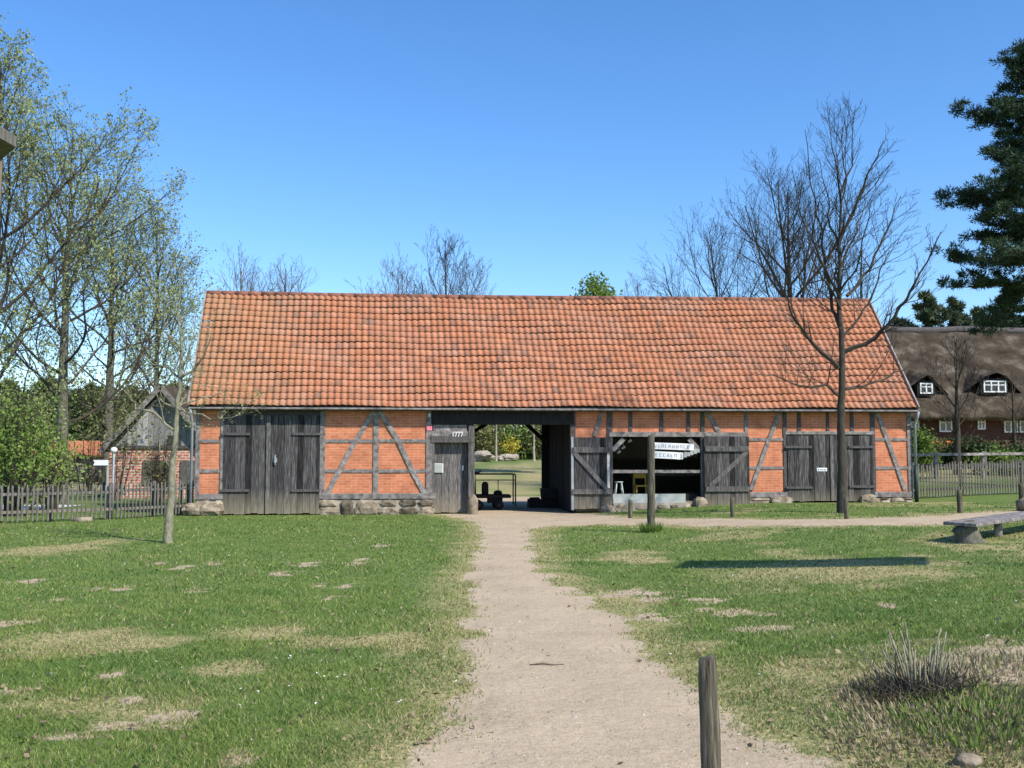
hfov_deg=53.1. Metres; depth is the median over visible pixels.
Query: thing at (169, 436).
window
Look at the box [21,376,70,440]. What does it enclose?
fir tree
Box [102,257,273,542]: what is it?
young tree
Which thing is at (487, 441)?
leafy bush
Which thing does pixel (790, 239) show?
bare tree
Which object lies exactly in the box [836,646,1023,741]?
dry grass
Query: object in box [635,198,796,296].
bare tree
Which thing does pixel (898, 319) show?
fir tree
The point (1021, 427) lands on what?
window
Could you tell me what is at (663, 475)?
table
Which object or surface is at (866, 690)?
rank grass
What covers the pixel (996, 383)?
window
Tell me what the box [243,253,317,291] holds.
bare tree
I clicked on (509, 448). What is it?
leafy bush
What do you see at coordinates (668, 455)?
sign
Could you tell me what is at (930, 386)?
window
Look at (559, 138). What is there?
sky
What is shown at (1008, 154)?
pine tree
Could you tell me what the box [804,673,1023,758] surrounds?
dry grass
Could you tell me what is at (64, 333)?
budding tree
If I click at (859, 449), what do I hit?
door leaf
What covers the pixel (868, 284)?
bare tree
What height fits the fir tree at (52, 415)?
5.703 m
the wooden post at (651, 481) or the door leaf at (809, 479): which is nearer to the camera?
the wooden post at (651, 481)
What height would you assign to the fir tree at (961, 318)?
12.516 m
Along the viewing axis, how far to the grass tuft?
21.43 m
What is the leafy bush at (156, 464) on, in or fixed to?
on the ground at (526, 477)
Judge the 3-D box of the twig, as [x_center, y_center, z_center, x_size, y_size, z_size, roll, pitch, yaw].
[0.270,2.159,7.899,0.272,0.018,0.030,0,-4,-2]
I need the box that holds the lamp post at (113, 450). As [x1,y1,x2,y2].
[110,447,117,512]
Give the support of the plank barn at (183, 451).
on the ground at (526, 477)
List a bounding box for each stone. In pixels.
[467,494,477,514]
[953,752,982,766]
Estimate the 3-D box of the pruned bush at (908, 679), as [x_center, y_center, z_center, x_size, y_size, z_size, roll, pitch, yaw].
[2.612,1.741,6.366,0.931,0.488,0.606,0,-4,0]
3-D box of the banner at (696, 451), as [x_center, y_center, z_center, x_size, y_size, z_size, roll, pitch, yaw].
[5.167,2.056,29.971,0.690,0.320,0.030,0,-4,-5]
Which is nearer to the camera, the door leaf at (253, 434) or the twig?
the twig
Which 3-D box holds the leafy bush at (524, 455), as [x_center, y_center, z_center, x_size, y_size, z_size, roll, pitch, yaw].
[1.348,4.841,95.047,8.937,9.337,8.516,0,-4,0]
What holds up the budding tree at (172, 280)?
on the ground at (526, 477)
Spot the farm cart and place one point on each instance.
(495, 499)
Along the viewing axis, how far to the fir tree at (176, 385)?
81.85 m
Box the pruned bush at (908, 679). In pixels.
[855,622,1005,704]
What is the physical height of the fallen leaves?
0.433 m
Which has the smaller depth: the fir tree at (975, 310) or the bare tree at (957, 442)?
the bare tree at (957, 442)
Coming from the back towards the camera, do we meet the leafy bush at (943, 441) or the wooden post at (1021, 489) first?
the leafy bush at (943, 441)
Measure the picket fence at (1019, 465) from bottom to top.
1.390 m
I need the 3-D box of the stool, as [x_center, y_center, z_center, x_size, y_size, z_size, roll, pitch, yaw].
[3.179,3.188,30.496,0.314,0.563,0.314,0,-4,-5]
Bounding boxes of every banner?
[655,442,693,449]
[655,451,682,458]
[677,449,699,459]
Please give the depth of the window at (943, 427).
54.18 m
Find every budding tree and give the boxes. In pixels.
[0,12,162,431]
[0,79,197,503]
[0,173,200,495]
[79,189,223,395]
[570,271,622,295]
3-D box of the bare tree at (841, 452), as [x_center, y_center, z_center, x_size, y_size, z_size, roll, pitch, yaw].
[8.021,-2.074,24.940,4.970,10.695,3.677,0,-4,0]
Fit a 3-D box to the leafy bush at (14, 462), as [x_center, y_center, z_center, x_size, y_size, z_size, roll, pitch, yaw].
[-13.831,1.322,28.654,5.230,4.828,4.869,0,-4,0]
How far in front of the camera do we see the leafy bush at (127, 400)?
65.45 m
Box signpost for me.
[94,460,108,518]
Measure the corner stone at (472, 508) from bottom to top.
0.685 m
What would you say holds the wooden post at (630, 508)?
on the ground at (526, 477)
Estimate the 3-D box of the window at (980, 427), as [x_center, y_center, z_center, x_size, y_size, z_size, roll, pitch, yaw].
[24.891,2.097,54.282,0.422,0.633,0.056,0,-4,-2]
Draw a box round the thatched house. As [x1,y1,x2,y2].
[885,326,1023,448]
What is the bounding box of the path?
[449,497,1011,767]
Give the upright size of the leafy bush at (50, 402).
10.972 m
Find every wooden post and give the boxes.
[628,499,632,517]
[647,434,654,531]
[698,654,720,767]
[730,497,734,517]
[844,497,848,518]
[956,489,962,512]
[1018,483,1023,498]
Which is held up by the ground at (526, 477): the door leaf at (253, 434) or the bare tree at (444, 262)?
the bare tree at (444, 262)
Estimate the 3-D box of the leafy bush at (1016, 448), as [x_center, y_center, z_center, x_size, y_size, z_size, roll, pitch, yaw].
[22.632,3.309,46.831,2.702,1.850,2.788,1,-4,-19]
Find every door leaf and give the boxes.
[220,415,270,513]
[269,415,320,513]
[785,435,830,501]
[830,435,874,500]
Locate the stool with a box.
[614,481,623,493]
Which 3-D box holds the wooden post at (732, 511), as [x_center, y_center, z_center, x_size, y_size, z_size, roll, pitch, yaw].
[5.209,2.989,24.203,0.111,0.634,0.111,0,-4,0]
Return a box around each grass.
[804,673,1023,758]
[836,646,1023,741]
[848,668,956,703]
[884,677,1023,751]
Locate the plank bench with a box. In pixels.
[943,511,1023,543]
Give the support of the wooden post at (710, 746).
on the ground at (526, 477)
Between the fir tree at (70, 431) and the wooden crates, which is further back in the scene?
the fir tree at (70, 431)
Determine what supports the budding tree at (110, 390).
on the ground at (526, 477)
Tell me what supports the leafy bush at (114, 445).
on the ground at (526, 477)
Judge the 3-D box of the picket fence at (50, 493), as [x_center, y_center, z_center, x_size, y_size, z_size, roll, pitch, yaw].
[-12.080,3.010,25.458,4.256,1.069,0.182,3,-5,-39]
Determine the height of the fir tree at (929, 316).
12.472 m
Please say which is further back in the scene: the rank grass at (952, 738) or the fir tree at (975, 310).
the fir tree at (975, 310)
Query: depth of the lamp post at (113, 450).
28.87 m
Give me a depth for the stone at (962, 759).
5.15 m
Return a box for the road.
[3,505,78,508]
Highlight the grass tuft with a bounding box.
[635,520,663,532]
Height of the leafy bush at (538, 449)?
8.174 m
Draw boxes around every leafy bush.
[0,346,76,457]
[0,348,104,516]
[0,382,40,497]
[22,406,94,509]
[28,342,99,442]
[46,365,190,500]
[68,355,175,440]
[68,379,114,491]
[114,352,193,414]
[129,432,187,502]
[475,425,518,459]
[479,425,527,455]
[485,425,540,459]
[497,436,523,453]
[514,425,540,459]
[911,420,943,468]
[931,436,951,463]
[942,434,995,466]
[965,440,1023,474]
[974,436,1023,458]
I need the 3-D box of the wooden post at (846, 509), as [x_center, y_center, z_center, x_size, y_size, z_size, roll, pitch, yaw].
[7.299,2.784,22.355,0.103,0.632,0.106,0,-4,0]
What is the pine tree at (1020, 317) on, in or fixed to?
on the ground at (526, 477)
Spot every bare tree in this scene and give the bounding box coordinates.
[185,240,301,338]
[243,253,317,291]
[344,243,444,294]
[381,223,490,294]
[438,252,494,294]
[619,272,652,295]
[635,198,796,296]
[640,145,899,298]
[750,91,946,512]
[829,228,902,346]
[908,325,999,474]
[989,366,1023,446]
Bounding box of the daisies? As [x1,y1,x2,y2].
[49,527,1014,739]
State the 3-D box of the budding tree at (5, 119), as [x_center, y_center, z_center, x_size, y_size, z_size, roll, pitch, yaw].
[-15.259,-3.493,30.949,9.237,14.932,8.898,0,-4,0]
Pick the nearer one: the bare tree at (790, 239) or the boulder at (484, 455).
the bare tree at (790, 239)
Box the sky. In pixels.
[0,0,1023,448]
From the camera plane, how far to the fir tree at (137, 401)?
85.64 m
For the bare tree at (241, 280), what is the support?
on the ground at (526, 477)
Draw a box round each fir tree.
[0,377,21,406]
[4,392,40,449]
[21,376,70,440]
[32,401,79,435]
[44,382,104,439]
[68,395,132,440]
[123,383,149,410]
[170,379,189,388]
[891,315,911,326]
[902,288,955,326]
[937,295,974,326]
[968,305,990,326]
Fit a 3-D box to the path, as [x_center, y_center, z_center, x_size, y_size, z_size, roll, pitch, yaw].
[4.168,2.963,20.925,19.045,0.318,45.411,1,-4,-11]
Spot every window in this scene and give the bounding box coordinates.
[167,435,180,448]
[613,437,700,502]
[920,383,932,393]
[939,420,951,431]
[977,420,985,429]
[983,380,1005,391]
[1004,421,1017,432]
[1019,420,1023,432]
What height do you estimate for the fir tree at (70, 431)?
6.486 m
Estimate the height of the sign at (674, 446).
0.235 m
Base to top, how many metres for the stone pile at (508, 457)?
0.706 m
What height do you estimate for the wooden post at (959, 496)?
0.716 m
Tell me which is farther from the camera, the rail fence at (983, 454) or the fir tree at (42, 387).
the fir tree at (42, 387)
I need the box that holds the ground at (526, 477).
[0,459,1023,767]
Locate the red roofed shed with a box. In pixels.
[32,441,102,469]
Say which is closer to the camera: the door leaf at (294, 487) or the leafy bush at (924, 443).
the door leaf at (294, 487)
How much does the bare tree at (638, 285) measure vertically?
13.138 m
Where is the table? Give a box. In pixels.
[629,474,699,493]
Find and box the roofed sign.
[0,126,15,201]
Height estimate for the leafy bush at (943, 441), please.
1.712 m
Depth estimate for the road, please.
33.62 m
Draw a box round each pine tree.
[922,38,1023,337]
[983,288,1023,327]
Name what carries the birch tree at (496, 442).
on the ground at (526, 477)
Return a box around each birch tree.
[493,425,503,460]
[533,425,538,460]
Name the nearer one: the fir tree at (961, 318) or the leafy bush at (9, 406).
the leafy bush at (9, 406)
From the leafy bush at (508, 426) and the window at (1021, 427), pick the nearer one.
the window at (1021, 427)
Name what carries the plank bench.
on the ground at (526, 477)
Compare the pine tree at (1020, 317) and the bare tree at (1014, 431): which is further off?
the pine tree at (1020, 317)
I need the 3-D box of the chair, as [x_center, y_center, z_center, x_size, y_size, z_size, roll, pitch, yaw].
[3.894,3.069,30.889,0.400,0.850,0.440,0,-4,-5]
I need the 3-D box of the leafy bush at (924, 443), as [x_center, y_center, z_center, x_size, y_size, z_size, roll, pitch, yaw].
[18.281,2.913,45.941,2.201,2.594,2.018,0,-4,0]
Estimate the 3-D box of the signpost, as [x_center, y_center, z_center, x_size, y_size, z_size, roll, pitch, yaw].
[-10.796,2.819,26.852,0.390,1.648,0.070,0,-4,0]
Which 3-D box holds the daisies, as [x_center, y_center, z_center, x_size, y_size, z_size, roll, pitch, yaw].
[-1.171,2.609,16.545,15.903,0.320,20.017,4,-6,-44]
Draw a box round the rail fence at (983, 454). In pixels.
[912,451,1023,478]
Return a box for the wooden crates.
[527,488,556,507]
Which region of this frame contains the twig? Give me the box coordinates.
[529,663,563,664]
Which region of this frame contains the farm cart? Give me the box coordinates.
[474,470,515,509]
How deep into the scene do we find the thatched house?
55.82 m
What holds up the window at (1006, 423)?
in the thatched house
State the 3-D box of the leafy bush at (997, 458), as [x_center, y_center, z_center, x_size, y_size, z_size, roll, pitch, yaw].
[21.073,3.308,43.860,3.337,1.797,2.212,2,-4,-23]
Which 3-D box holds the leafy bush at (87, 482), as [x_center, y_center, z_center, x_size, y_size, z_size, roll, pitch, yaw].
[-19.362,2.411,46.907,2.780,5.282,3.622,0,-4,0]
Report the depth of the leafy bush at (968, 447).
47.57 m
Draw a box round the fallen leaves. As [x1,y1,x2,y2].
[1,515,1023,767]
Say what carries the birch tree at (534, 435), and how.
on the ground at (526, 477)
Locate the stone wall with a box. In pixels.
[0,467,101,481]
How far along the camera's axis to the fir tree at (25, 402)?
82.57 m
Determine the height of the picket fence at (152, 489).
1.093 m
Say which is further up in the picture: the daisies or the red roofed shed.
the red roofed shed
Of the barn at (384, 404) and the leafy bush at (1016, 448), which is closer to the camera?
the barn at (384, 404)
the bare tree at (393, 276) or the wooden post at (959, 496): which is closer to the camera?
the wooden post at (959, 496)
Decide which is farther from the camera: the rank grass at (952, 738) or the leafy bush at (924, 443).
the leafy bush at (924, 443)
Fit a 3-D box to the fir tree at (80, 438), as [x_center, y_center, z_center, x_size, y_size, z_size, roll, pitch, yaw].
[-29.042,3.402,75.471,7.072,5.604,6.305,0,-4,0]
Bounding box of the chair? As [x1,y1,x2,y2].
[633,473,646,493]
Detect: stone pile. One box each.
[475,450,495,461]
[497,454,518,460]
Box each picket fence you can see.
[0,483,112,523]
[115,480,193,517]
[911,458,1023,498]
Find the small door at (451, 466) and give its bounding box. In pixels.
[434,443,467,512]
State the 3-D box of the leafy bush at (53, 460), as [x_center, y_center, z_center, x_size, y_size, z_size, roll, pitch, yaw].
[-14.183,2.277,31.945,2.838,3.390,2.512,-3,-5,32]
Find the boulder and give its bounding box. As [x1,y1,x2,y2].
[1015,498,1023,510]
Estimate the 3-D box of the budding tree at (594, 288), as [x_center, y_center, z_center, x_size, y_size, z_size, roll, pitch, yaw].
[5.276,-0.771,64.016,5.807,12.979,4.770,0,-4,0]
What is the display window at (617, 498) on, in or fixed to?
in the barn at (384, 404)
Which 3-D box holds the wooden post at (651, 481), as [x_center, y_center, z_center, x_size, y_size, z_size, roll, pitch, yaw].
[2.931,2.167,21.615,0.181,2.201,0.168,0,-4,0]
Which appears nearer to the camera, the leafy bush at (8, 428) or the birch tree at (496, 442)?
the leafy bush at (8, 428)
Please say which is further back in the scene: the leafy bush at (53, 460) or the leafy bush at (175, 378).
the leafy bush at (175, 378)
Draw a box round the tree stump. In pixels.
[73,517,92,521]
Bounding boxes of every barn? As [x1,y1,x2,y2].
[99,384,195,497]
[181,290,921,515]
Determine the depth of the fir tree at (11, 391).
84.64 m

